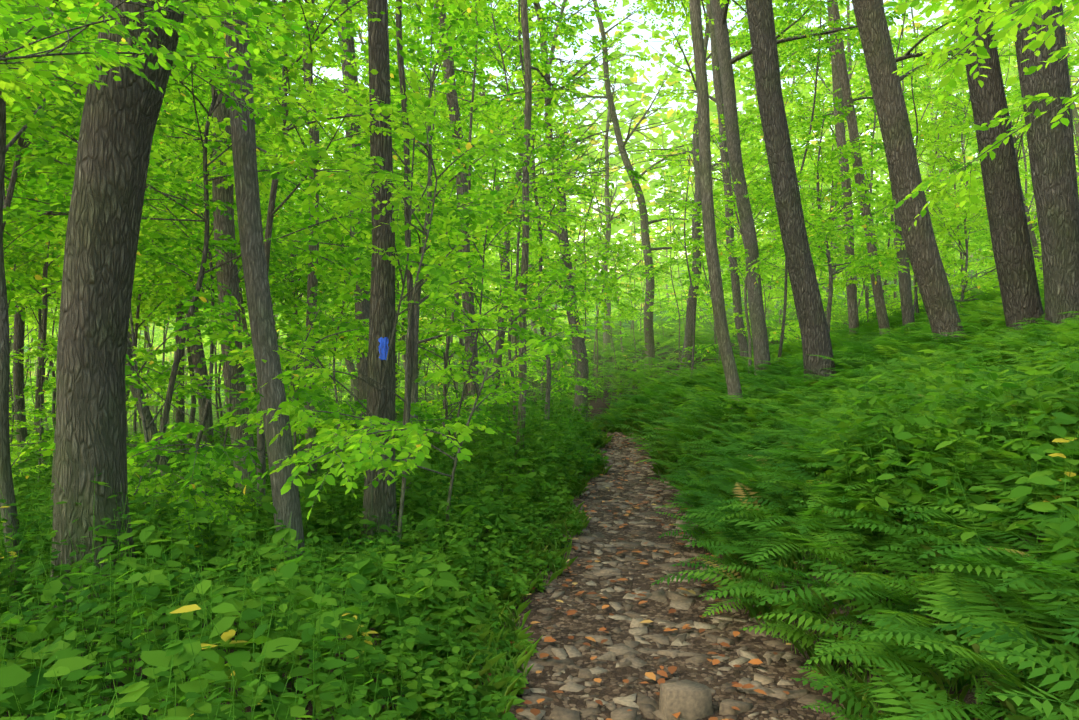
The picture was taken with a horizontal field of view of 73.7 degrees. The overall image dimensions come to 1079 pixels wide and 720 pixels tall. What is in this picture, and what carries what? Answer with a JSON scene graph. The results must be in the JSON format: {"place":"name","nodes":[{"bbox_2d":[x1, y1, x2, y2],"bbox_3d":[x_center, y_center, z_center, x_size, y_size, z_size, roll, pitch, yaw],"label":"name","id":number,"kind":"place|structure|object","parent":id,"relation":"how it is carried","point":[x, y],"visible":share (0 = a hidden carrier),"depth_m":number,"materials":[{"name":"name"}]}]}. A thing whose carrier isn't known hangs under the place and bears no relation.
{"place":"outdoors","nodes":[
{"label":"outdoors","id":0,"kind":"place"},
{"bbox_2d":[0,207,1075,719],"bbox_3d":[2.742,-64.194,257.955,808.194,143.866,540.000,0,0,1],"label":"ground","id":1,"kind":"structure","parent":0,"point":[608,689],"depth_m":4.18,"materials":[{"name":"brown soil"}]},
{"bbox_2d":[0,0,1078,570],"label":"tree foliage","id":2,"kind":"object","parent":1,"relation":"on","point":[448,210],"visible":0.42,"depth_m":8.12,"materials":[{"name":"green plant"}]},
{"bbox_2d":[0,328,1078,719],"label":"herb layer","id":3,"kind":"object","parent":1,"relation":"on","point":[242,664],"visible":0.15,"depth_m":3.84,"materials":[{"name":"green plant"}]},
{"bbox_2d":[0,277,1078,719],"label":"ferns","id":4,"kind":"object","parent":1,"relation":"on","point":[918,635],"visible":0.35,"depth_m":4.40,"materials":[{"name":"green plant"}]},
{"bbox_2d":[0,328,1078,719],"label":"herb stems","id":5,"kind":"object","parent":1,"relation":"on","point":[320,562],"visible":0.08,"depth_m":4.15,"materials":[{"name":"green plant"}]},
{"bbox_2d":[0,0,1078,609],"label":"tree","id":6,"kind":"object","parent":1,"relation":"on","point":[254,254],"depth_m":9.81,"materials":[{"name":"green plant"}]},
{"bbox_2d":[46,0,1078,631],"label":"tree trunks","id":7,"kind":"object","parent":1,"relation":"on","point":[110,176],"visible":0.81,"depth_m":5.72,"materials":[{"name":"brown plant"}]},
{"bbox_2d":[378,337,388,359],"bbox_3d":[-1.228,-0.091,5.668,0.083,0.188,0.012,0,0,-11],"label":"trail marker","id":8,"kind":"object","parent":7,"relation":"attached to","point":[383,347],"visible":0.94,"depth_m":5.67,"materials":[{"name":"paint"}]},
{"bbox_2d":[511,429,841,719],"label":"stones","id":9,"kind":"object","parent":1,"relation":"on","point":[688,699],"visible":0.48,"depth_m":3.95,"materials":[{"name":"stone"}]},
{"bbox_2d":[488,434,865,719],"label":"fallen leaves","id":10,"kind":"object","parent":1,"relation":"on","point":[650,675],"visible":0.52,"depth_m":4.09,"materials":[{"name":"brown plant"}]},
{"bbox_2d":[318,401,1078,719],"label":"grass","id":11,"kind":"structure","parent":1,"relation":"on","point":[487,686],"depth_m":3.80,"materials":[{"name":"green plant"}]},
{"bbox_2d":[242,0,1078,292],"label":"sky","id":12,"kind":"structure","parent":0,"point":[620,11],"materials":[{"name":"white"}]}
]}

